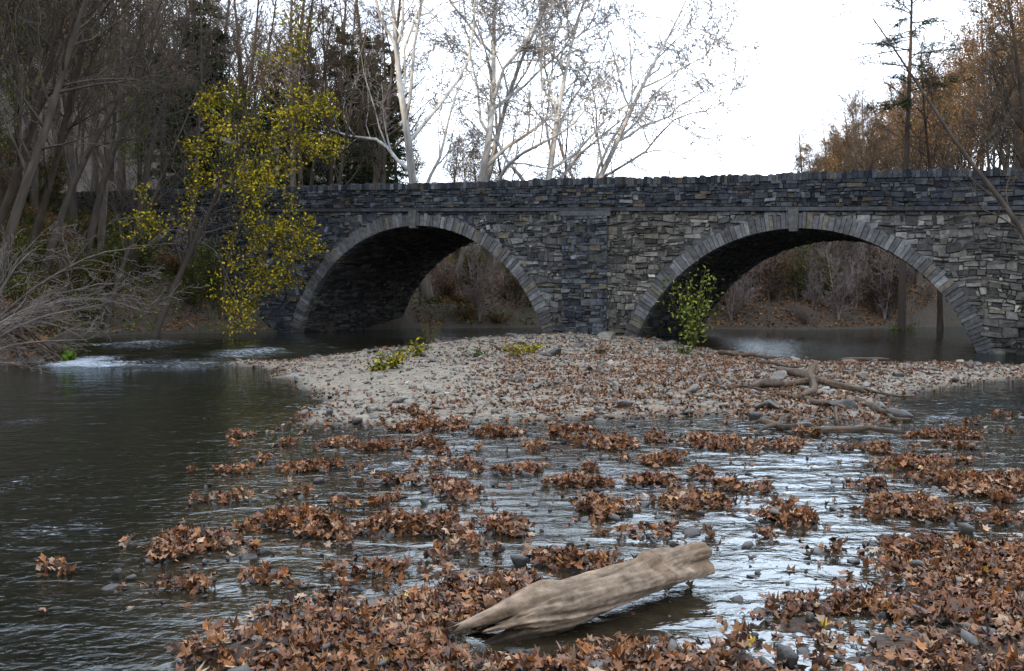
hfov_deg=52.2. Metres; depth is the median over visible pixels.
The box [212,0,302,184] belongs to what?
bare tree
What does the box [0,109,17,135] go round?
yellow green tree
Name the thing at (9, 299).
bank brush
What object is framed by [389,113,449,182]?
orange tree
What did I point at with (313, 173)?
bare tree
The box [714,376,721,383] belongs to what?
river rock
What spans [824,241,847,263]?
young tree
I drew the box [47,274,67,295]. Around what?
bank brush
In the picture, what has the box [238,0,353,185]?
bare tree
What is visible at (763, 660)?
river rock
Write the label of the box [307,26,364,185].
hemlock tree
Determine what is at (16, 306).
bank brush
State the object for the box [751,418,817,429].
driftwood branch
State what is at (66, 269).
bare overhanging shrub
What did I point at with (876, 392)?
driftwood branch
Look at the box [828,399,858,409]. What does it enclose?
river rock
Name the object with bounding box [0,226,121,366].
bare overhanging shrub
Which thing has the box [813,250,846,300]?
young tree
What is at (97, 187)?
young tree
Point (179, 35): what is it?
bare tree
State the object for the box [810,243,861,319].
young tree
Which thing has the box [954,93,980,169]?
brown leaved tree
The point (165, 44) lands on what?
bare tree
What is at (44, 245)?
young tree
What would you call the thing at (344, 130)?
bare tree
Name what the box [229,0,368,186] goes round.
bare tree
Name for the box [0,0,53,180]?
yellow green tree
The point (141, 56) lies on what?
brown leaved tree
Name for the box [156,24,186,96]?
yellow green tree
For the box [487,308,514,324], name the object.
bank brush
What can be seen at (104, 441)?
creek water
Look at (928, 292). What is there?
bank brush
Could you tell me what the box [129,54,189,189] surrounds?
hemlock tree
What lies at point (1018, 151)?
bare tree
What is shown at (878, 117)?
brown leaved tree
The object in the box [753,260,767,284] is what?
young tree
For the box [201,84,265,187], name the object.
tree
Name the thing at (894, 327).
weed clump
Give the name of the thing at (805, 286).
young tree
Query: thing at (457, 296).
bank brush
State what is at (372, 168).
yellow green tree
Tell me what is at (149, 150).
bare tree
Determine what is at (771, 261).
young tree
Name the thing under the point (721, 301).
bank brush
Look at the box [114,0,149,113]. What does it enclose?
bare tree
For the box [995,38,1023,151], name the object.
bare tree
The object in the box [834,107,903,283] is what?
bare tree
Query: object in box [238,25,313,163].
orange tree
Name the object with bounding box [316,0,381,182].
bare tree
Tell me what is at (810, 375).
driftwood branch
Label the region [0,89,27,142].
young tree
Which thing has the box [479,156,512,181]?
orange tree
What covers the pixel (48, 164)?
young tree
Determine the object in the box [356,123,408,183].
yellow green tree
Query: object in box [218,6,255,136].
bare tree
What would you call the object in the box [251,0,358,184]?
bare tree
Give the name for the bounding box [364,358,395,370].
weed clump
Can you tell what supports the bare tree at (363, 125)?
on the ground
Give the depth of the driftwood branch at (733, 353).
34.15 m
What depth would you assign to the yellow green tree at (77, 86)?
96.30 m
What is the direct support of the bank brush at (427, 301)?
on the ground
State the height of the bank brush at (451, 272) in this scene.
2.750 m
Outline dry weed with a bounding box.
[417,314,445,339]
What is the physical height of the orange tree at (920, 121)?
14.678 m
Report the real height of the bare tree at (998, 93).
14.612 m
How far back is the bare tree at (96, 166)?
75.62 m
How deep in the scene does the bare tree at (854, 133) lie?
100.51 m
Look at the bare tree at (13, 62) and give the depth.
45.21 m
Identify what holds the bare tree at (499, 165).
on the ground
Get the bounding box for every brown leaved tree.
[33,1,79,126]
[118,23,158,104]
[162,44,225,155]
[815,156,843,257]
[823,134,860,172]
[842,104,894,171]
[864,98,894,168]
[869,96,914,170]
[871,79,920,171]
[876,103,939,171]
[877,116,910,169]
[883,84,940,167]
[910,60,995,170]
[911,99,968,168]
[918,88,979,167]
[938,50,988,160]
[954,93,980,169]
[977,35,1023,151]
[984,61,1023,165]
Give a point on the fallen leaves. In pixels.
(997, 582)
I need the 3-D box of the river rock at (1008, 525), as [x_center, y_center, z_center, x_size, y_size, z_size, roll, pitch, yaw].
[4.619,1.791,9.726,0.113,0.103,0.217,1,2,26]
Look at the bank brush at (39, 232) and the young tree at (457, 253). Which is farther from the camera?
the young tree at (457, 253)
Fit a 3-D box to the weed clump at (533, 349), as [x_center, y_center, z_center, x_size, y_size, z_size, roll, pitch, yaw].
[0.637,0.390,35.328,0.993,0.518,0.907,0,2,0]
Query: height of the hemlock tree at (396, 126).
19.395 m
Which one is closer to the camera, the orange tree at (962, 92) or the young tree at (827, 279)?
the young tree at (827, 279)
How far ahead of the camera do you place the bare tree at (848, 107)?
93.75 m
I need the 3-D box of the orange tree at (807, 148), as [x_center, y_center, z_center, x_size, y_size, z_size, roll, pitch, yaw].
[18.804,-7.019,63.018,4.335,9.692,4.397,1,2,33]
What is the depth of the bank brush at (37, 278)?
43.75 m
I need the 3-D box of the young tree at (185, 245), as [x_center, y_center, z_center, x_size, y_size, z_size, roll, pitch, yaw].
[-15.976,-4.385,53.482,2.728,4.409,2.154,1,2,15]
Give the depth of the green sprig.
35.46 m
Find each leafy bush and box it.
[656,259,723,347]
[1017,300,1023,317]
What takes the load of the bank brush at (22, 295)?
on the ground
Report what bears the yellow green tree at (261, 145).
on the ground
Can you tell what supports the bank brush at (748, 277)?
on the ground
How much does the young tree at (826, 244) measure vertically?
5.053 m
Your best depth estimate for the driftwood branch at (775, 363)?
28.87 m
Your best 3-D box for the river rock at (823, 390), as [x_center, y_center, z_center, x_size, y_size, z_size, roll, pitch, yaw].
[6.473,1.200,21.977,0.530,0.188,0.405,1,2,26]
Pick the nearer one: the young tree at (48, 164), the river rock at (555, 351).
the river rock at (555, 351)
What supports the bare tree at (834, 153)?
on the ground
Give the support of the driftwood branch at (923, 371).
on the ground
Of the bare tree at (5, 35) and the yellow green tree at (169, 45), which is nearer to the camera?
the bare tree at (5, 35)
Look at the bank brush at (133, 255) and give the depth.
51.86 m
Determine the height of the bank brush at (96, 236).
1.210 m
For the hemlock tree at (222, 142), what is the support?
on the ground
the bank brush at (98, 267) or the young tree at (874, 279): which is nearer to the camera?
the bank brush at (98, 267)
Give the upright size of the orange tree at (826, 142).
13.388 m
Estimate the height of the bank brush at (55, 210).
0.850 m
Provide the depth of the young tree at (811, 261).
64.40 m
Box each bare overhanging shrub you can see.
[0,214,194,325]
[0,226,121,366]
[0,264,205,345]
[0,282,70,373]
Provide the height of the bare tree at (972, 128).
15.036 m
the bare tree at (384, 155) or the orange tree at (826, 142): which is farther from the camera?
the orange tree at (826, 142)
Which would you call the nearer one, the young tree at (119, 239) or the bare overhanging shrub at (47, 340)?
the bare overhanging shrub at (47, 340)
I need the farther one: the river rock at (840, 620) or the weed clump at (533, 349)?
the weed clump at (533, 349)
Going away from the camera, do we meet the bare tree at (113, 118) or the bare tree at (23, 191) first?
the bare tree at (23, 191)
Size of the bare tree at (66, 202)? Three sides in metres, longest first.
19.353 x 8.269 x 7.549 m
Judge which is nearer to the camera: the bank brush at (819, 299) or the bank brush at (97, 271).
the bank brush at (97, 271)
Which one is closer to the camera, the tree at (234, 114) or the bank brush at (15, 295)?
the bank brush at (15, 295)
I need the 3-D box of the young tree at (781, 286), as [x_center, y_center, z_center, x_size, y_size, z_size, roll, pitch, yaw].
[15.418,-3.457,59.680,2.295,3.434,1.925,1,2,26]
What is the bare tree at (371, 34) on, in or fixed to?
on the ground
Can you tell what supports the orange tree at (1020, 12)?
on the ground
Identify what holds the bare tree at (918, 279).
on the ground
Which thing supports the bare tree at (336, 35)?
on the ground
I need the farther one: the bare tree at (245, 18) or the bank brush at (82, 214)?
the bare tree at (245, 18)
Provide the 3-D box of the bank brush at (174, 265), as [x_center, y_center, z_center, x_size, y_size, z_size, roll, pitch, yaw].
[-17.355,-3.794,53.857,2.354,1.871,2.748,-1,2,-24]
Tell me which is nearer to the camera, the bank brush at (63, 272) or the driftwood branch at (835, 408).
the driftwood branch at (835, 408)
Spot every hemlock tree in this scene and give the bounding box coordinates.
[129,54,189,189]
[143,0,229,188]
[167,0,244,188]
[192,59,235,188]
[245,72,302,186]
[277,71,328,186]
[287,46,325,186]
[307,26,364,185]
[327,35,404,183]
[350,35,411,183]
[379,82,417,183]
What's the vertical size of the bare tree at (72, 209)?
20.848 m
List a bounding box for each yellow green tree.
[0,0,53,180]
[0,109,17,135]
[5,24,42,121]
[56,13,126,158]
[62,38,87,128]
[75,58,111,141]
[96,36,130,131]
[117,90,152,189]
[125,64,174,188]
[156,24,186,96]
[162,89,188,187]
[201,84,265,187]
[246,110,284,186]
[323,78,427,184]
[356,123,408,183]
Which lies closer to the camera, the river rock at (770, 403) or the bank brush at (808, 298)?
the river rock at (770, 403)
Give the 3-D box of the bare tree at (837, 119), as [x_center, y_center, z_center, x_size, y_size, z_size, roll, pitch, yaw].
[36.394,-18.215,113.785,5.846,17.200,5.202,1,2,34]
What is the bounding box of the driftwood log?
[441,542,714,642]
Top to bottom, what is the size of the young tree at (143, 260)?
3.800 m
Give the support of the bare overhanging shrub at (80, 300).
on the ground
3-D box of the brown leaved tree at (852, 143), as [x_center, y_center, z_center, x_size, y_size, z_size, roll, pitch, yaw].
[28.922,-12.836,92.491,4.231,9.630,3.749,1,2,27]
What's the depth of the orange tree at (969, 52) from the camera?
87.06 m
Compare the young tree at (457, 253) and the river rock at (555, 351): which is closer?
the river rock at (555, 351)
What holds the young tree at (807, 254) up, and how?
on the ground
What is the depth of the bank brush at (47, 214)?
51.64 m
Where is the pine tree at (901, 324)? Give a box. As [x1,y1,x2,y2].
[845,0,975,329]
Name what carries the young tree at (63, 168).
on the ground
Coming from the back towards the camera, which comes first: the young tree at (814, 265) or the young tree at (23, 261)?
the young tree at (814, 265)
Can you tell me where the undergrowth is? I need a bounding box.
[0,166,936,358]
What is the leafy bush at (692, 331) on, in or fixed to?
on the ground
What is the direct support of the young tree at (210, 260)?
on the ground
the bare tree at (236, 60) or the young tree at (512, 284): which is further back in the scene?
the bare tree at (236, 60)
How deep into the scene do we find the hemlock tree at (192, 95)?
76.62 m
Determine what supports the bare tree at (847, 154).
on the ground
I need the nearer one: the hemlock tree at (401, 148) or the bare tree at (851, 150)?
the bare tree at (851, 150)
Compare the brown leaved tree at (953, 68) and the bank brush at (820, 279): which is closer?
the bank brush at (820, 279)
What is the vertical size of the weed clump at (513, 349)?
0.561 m
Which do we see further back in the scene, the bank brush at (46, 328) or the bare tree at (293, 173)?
the bare tree at (293, 173)
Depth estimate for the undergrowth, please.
59.60 m
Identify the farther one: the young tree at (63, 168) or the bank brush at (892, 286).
the bank brush at (892, 286)
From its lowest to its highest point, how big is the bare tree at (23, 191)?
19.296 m
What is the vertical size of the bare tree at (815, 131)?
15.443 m
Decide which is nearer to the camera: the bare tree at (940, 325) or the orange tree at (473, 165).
the bare tree at (940, 325)
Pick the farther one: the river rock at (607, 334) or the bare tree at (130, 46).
the bare tree at (130, 46)
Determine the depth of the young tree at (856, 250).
69.61 m
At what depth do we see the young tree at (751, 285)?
60.96 m
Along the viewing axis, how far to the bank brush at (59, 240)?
50.32 m
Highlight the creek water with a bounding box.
[0,327,1023,670]
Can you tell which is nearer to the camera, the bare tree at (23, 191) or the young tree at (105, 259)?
the bare tree at (23, 191)
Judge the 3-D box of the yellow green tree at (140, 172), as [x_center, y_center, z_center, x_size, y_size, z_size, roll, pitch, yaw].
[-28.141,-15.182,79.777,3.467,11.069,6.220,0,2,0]
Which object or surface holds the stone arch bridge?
on the ground
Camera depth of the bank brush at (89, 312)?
47.76 m
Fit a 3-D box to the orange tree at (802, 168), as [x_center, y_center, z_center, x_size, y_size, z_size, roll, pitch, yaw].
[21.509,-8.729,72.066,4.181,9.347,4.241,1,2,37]
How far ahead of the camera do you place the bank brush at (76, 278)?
47.88 m
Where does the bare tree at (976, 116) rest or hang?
on the ground
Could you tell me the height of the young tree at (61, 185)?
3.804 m
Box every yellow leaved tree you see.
[113,0,353,337]
[222,188,328,333]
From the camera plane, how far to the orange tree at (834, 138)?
88.58 m
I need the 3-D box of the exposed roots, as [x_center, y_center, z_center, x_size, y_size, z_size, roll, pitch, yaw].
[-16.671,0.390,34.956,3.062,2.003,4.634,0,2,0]
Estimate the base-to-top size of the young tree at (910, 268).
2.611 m
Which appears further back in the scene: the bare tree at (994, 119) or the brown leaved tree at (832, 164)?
the brown leaved tree at (832, 164)
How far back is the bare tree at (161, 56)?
91.81 m
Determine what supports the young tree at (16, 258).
on the ground
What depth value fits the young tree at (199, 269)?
51.97 m
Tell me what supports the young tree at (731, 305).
on the ground
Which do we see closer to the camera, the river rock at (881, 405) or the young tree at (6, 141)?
the river rock at (881, 405)
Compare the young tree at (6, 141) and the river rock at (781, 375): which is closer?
the river rock at (781, 375)
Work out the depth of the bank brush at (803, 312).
57.81 m
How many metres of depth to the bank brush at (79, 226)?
53.08 m
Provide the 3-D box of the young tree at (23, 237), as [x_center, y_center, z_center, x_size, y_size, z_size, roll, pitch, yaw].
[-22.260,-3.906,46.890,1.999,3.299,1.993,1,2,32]
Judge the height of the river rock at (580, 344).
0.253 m
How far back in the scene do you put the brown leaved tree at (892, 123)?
95.25 m
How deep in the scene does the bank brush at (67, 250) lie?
50.42 m
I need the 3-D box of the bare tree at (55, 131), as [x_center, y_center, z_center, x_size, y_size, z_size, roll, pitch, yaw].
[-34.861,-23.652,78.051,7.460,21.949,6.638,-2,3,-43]
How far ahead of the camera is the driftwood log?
6.66 m
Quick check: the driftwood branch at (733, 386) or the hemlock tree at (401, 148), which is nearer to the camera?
the driftwood branch at (733, 386)
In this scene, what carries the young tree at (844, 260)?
on the ground
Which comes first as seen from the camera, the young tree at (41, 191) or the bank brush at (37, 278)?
the bank brush at (37, 278)
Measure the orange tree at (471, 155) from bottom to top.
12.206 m
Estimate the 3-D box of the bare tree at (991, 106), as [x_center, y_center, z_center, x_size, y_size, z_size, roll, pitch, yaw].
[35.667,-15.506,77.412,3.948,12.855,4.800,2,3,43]
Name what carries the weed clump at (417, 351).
on the ground
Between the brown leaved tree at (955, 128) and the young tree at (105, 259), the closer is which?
the young tree at (105, 259)
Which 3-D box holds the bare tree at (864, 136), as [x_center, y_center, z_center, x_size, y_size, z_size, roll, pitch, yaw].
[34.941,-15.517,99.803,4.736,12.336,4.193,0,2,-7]
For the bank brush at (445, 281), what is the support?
on the ground
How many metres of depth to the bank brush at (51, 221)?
51.94 m
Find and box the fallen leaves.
[35,332,1023,670]
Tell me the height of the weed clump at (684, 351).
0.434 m
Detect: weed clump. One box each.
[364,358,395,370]
[371,347,412,368]
[402,336,436,356]
[461,348,492,356]
[501,340,527,354]
[517,340,545,353]
[587,344,613,353]
[670,343,694,354]
[888,321,919,329]
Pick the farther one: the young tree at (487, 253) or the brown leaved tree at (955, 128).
the brown leaved tree at (955, 128)
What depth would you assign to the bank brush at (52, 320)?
43.08 m
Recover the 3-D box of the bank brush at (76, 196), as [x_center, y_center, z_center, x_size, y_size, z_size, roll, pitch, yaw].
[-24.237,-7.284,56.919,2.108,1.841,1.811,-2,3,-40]
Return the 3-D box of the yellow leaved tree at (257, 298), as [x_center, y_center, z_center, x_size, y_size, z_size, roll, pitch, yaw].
[-10.979,-3.184,48.906,4.954,7.720,4.579,-1,2,-17]
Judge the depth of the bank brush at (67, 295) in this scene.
47.20 m
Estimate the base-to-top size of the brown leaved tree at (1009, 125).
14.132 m
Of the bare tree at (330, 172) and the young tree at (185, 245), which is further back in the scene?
the bare tree at (330, 172)
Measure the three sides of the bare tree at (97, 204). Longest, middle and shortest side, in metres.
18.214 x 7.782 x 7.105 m
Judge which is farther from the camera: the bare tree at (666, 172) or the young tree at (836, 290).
the bare tree at (666, 172)
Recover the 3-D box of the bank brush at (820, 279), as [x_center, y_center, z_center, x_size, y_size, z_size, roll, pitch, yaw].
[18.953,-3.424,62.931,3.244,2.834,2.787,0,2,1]
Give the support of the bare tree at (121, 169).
on the ground
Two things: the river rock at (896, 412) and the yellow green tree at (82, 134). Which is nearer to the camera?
the river rock at (896, 412)
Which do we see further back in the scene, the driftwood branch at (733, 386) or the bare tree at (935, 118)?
the bare tree at (935, 118)
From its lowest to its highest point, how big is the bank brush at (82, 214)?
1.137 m
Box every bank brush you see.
[0,270,47,303]
[0,297,19,316]
[1,155,16,174]
[1,288,34,312]
[2,264,53,305]
[4,314,42,339]
[7,269,48,296]
[9,200,52,223]
[11,285,40,323]
[15,220,53,240]
[18,299,47,325]
[19,205,49,228]
[22,220,75,248]
[28,276,72,324]
[30,235,84,294]
[34,319,59,334]
[37,309,70,333]
[38,304,67,332]
[41,215,56,231]
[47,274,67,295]
[47,278,94,313]
[48,203,61,213]
[48,261,101,296]
[54,188,83,213]
[55,239,75,254]
[55,261,75,278]
[59,243,75,258]
[60,219,86,241]
[62,256,112,285]
[63,212,97,237]
[64,252,112,285]
[71,288,109,323]
[77,204,88,219]
[82,254,104,287]
[83,224,97,243]
[94,225,161,276]
[98,217,127,237]
[107,211,134,238]
[119,210,135,231]
[154,246,197,274]
[425,299,438,303]
[429,250,475,287]
[429,267,474,295]
[433,273,469,294]
[440,259,455,277]
[449,291,470,301]
[453,301,477,319]
[455,290,481,303]
[486,255,505,273]
[486,272,519,298]
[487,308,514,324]
[714,295,727,308]
[732,265,764,288]
[760,284,791,299]
[778,287,834,325]
[789,278,824,302]
[796,257,825,284]
[804,286,835,305]
[805,255,844,296]
[861,296,881,311]
[862,266,916,306]
[910,281,936,300]
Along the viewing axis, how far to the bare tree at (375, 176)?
72.09 m
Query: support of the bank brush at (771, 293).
on the ground
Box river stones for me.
[101,331,1023,670]
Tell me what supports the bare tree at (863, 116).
on the ground
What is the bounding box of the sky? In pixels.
[96,0,1021,183]
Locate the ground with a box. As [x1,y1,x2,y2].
[0,4,1023,670]
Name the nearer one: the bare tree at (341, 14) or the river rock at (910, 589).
the river rock at (910, 589)
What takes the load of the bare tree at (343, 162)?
on the ground
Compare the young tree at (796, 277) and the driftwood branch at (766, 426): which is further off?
the young tree at (796, 277)
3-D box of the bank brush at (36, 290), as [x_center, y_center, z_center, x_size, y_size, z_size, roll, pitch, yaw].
[-19.623,-1.786,42.100,2.302,2.264,2.568,-1,2,-26]
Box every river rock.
[282,655,306,663]
[464,352,473,357]
[544,348,561,355]
[570,341,585,347]
[596,331,615,338]
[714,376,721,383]
[754,399,779,409]
[757,656,775,670]
[770,370,786,380]
[807,388,831,394]
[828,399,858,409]
[834,617,846,627]
[876,402,887,408]
[885,408,914,419]
[899,588,915,593]
[1004,522,1014,527]
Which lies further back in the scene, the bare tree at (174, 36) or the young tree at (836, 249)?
the bare tree at (174, 36)
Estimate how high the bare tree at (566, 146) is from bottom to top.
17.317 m
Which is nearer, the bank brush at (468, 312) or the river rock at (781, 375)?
the river rock at (781, 375)
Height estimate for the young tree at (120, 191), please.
5.004 m
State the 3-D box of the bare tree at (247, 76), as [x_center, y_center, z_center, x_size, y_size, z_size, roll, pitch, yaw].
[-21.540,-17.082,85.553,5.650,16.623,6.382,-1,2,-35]
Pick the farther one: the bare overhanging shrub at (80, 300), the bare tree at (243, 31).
the bare tree at (243, 31)
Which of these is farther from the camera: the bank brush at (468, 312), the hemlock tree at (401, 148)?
the hemlock tree at (401, 148)
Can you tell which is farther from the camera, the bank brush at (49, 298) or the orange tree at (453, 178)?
the orange tree at (453, 178)
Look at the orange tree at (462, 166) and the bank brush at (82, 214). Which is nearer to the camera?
the bank brush at (82, 214)
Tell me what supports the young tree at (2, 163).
on the ground
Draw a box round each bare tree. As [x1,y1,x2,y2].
[0,0,84,212]
[0,0,90,124]
[0,0,128,227]
[0,0,159,236]
[0,0,204,286]
[0,6,20,126]
[4,0,164,266]
[36,1,89,160]
[37,0,215,291]
[46,0,194,289]
[59,0,157,180]
[61,0,212,264]
[62,0,156,190]
[90,2,142,88]
[94,0,186,189]
[98,52,242,332]
[102,0,243,262]
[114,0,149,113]
[118,0,178,152]
[126,0,184,146]
[127,0,186,188]
[134,0,251,157]
[137,0,186,123]
[145,0,279,286]
[154,0,229,188]
[182,0,270,179]
[198,101,289,320]
[202,0,264,157]
[206,0,281,185]
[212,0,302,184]
[214,0,296,186]
[214,3,259,179]
[217,22,283,179]
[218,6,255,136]
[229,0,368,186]
[235,8,280,167]
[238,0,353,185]
[243,0,349,185]
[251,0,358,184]
[261,41,310,182]
[263,0,375,185]
[278,0,381,185]
[282,0,327,181]
[282,14,346,180]
[283,29,355,184]
[289,0,382,167]
[298,0,390,185]
[304,0,360,167]
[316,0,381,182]
[316,0,414,182]
[317,63,387,182]
[342,55,395,179]
[343,0,443,183]
[347,0,449,183]
[351,8,411,112]
[464,70,538,180]
[519,83,595,178]
[563,144,584,178]
[588,136,627,177]
[652,162,678,176]
[781,114,817,247]
[802,103,845,156]
[813,129,856,244]
[820,82,878,171]
[821,0,1023,238]
[821,89,866,169]
[824,132,881,297]
[830,73,899,171]
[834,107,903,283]
[839,129,872,172]
[841,111,877,168]
[850,124,892,246]
[854,110,889,165]
[861,42,958,285]
[865,21,976,329]
[900,46,962,167]
[926,28,1023,169]
[935,67,992,168]
[942,0,1023,169]
[949,25,1023,168]
[953,0,1023,168]
[955,50,1000,167]
[962,41,1017,167]
[987,10,1023,169]
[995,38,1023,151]
[1001,52,1023,149]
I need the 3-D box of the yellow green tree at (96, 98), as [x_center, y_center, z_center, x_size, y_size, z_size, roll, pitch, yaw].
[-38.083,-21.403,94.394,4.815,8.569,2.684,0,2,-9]
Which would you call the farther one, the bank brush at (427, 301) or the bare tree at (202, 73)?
the bank brush at (427, 301)
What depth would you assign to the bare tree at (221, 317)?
52.71 m
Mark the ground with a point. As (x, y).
(924, 316)
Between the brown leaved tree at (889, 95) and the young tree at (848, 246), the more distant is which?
the brown leaved tree at (889, 95)
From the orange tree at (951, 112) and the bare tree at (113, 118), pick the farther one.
the bare tree at (113, 118)
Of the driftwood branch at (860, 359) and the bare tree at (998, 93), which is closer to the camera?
the driftwood branch at (860, 359)
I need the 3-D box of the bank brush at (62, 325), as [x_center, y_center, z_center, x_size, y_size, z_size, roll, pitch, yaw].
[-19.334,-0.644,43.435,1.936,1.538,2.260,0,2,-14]
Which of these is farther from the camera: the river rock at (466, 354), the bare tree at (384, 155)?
the bare tree at (384, 155)
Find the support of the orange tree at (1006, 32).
on the ground
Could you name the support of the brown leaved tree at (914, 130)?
on the ground
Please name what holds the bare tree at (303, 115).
on the ground
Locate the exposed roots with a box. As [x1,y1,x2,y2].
[0,323,59,362]
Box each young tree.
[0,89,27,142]
[0,123,24,165]
[0,131,43,231]
[0,137,14,171]
[0,145,30,190]
[0,163,32,217]
[0,195,19,222]
[0,218,35,265]
[0,226,44,290]
[4,239,30,289]
[7,123,67,202]
[19,218,60,281]
[29,147,79,199]
[31,109,84,178]
[38,151,74,214]
[38,168,59,211]
[63,236,103,303]
[75,152,115,214]
[91,228,129,292]
[93,209,117,250]
[97,225,134,292]
[100,145,151,235]
[126,208,161,280]
[170,208,221,278]
[175,242,215,312]
[200,235,234,302]
[438,253,454,273]
[445,244,501,321]
[449,248,459,263]
[460,242,487,288]
[471,242,492,271]
[494,258,524,303]
[520,288,531,306]
[715,269,756,320]
[733,268,757,298]
[743,261,764,286]
[753,254,787,299]
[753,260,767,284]
[758,251,792,297]
[761,250,801,302]
[779,244,815,301]
[785,244,821,268]
[788,266,806,298]
[792,252,820,293]
[798,245,821,287]
[800,263,825,304]
[804,241,842,296]
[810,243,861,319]
[813,240,851,268]
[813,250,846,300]
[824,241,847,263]
[826,245,860,301]
[832,244,876,303]
[835,241,852,263]
[837,242,881,308]
[838,241,864,273]
[847,242,871,263]
[858,243,912,318]
[860,247,883,298]
[860,250,889,307]
[862,246,908,318]
[866,247,898,283]
[906,264,914,281]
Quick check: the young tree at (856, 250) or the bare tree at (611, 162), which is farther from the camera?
the bare tree at (611, 162)
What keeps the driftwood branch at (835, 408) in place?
on the ground
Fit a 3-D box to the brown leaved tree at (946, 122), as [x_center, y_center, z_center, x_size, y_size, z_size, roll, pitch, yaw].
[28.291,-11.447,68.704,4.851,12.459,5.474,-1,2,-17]
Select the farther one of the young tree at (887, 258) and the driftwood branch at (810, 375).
the young tree at (887, 258)
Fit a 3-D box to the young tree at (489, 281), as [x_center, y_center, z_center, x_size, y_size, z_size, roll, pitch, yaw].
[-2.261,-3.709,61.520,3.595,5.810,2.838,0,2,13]
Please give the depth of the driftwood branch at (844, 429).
15.89 m
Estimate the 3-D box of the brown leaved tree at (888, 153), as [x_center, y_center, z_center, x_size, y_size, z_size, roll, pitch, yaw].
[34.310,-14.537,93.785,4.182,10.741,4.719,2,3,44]
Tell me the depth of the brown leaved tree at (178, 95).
82.19 m
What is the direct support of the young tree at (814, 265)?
on the ground
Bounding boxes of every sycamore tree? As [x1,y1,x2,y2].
[253,0,576,298]
[410,0,652,286]
[411,0,711,180]
[416,0,615,252]
[475,0,771,178]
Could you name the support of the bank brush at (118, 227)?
on the ground
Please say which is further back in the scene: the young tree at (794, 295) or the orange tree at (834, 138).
the orange tree at (834, 138)
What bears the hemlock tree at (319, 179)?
on the ground
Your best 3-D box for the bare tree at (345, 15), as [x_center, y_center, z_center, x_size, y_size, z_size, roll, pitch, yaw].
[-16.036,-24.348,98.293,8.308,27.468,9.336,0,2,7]
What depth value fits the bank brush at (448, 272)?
66.45 m
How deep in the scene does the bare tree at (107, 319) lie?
48.56 m
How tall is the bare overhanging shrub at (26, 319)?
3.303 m
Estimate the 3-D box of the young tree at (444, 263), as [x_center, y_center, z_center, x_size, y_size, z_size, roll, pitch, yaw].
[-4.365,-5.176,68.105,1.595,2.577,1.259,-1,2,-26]
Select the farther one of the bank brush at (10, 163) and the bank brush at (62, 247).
the bank brush at (10, 163)
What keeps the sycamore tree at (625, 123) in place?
on the ground
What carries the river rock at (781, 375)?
on the ground
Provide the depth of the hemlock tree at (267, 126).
71.32 m
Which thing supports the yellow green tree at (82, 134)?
on the ground
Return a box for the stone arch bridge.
[59,167,1023,354]
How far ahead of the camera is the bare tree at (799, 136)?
79.59 m
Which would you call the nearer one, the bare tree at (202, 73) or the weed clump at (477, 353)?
the weed clump at (477, 353)
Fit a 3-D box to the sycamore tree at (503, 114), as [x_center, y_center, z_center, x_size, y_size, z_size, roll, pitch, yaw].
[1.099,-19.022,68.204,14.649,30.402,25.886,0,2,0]
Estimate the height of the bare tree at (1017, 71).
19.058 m
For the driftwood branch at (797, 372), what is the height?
0.307 m
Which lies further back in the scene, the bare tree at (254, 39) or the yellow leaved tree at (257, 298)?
the bare tree at (254, 39)
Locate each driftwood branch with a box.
[706,382,765,390]
[717,350,777,358]
[742,359,802,367]
[751,378,818,387]
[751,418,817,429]
[754,411,790,433]
[776,366,865,392]
[776,392,845,407]
[801,362,817,395]
[804,425,905,433]
[833,391,858,421]
[841,357,888,361]
[851,385,913,396]
[863,402,910,420]
[908,367,939,373]
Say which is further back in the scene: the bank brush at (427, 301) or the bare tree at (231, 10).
the bare tree at (231, 10)
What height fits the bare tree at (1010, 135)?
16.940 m
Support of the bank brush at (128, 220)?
on the ground
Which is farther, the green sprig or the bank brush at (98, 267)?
the bank brush at (98, 267)
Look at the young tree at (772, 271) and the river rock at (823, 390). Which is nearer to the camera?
the river rock at (823, 390)
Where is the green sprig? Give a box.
[60,345,76,360]
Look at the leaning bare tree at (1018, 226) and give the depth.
32.96 m
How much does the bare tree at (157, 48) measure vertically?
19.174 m
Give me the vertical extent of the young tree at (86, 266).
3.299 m
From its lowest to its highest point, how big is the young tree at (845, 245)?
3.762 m
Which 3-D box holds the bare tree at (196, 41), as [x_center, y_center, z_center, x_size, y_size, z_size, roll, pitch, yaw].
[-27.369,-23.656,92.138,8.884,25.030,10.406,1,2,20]
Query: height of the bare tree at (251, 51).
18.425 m
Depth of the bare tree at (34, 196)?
53.02 m
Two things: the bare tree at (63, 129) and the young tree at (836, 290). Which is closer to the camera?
the bare tree at (63, 129)
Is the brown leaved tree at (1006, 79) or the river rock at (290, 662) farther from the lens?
the brown leaved tree at (1006, 79)
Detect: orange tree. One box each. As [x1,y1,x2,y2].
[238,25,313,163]
[386,77,428,182]
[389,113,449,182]
[416,112,479,182]
[437,137,476,181]
[452,139,497,245]
[463,150,497,181]
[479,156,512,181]
[788,139,842,294]
[795,142,833,252]
[804,121,860,171]
[816,128,842,168]
[827,90,884,169]
[869,50,981,270]
[873,78,918,147]
[919,69,981,168]
[926,0,1023,169]
[934,13,993,159]
[948,57,982,158]
[952,27,1022,167]
[964,0,1023,159]
[982,0,1023,105]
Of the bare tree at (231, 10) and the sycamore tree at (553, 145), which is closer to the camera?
the sycamore tree at (553, 145)
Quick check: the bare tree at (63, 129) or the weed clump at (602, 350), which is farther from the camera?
the bare tree at (63, 129)
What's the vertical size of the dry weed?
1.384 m

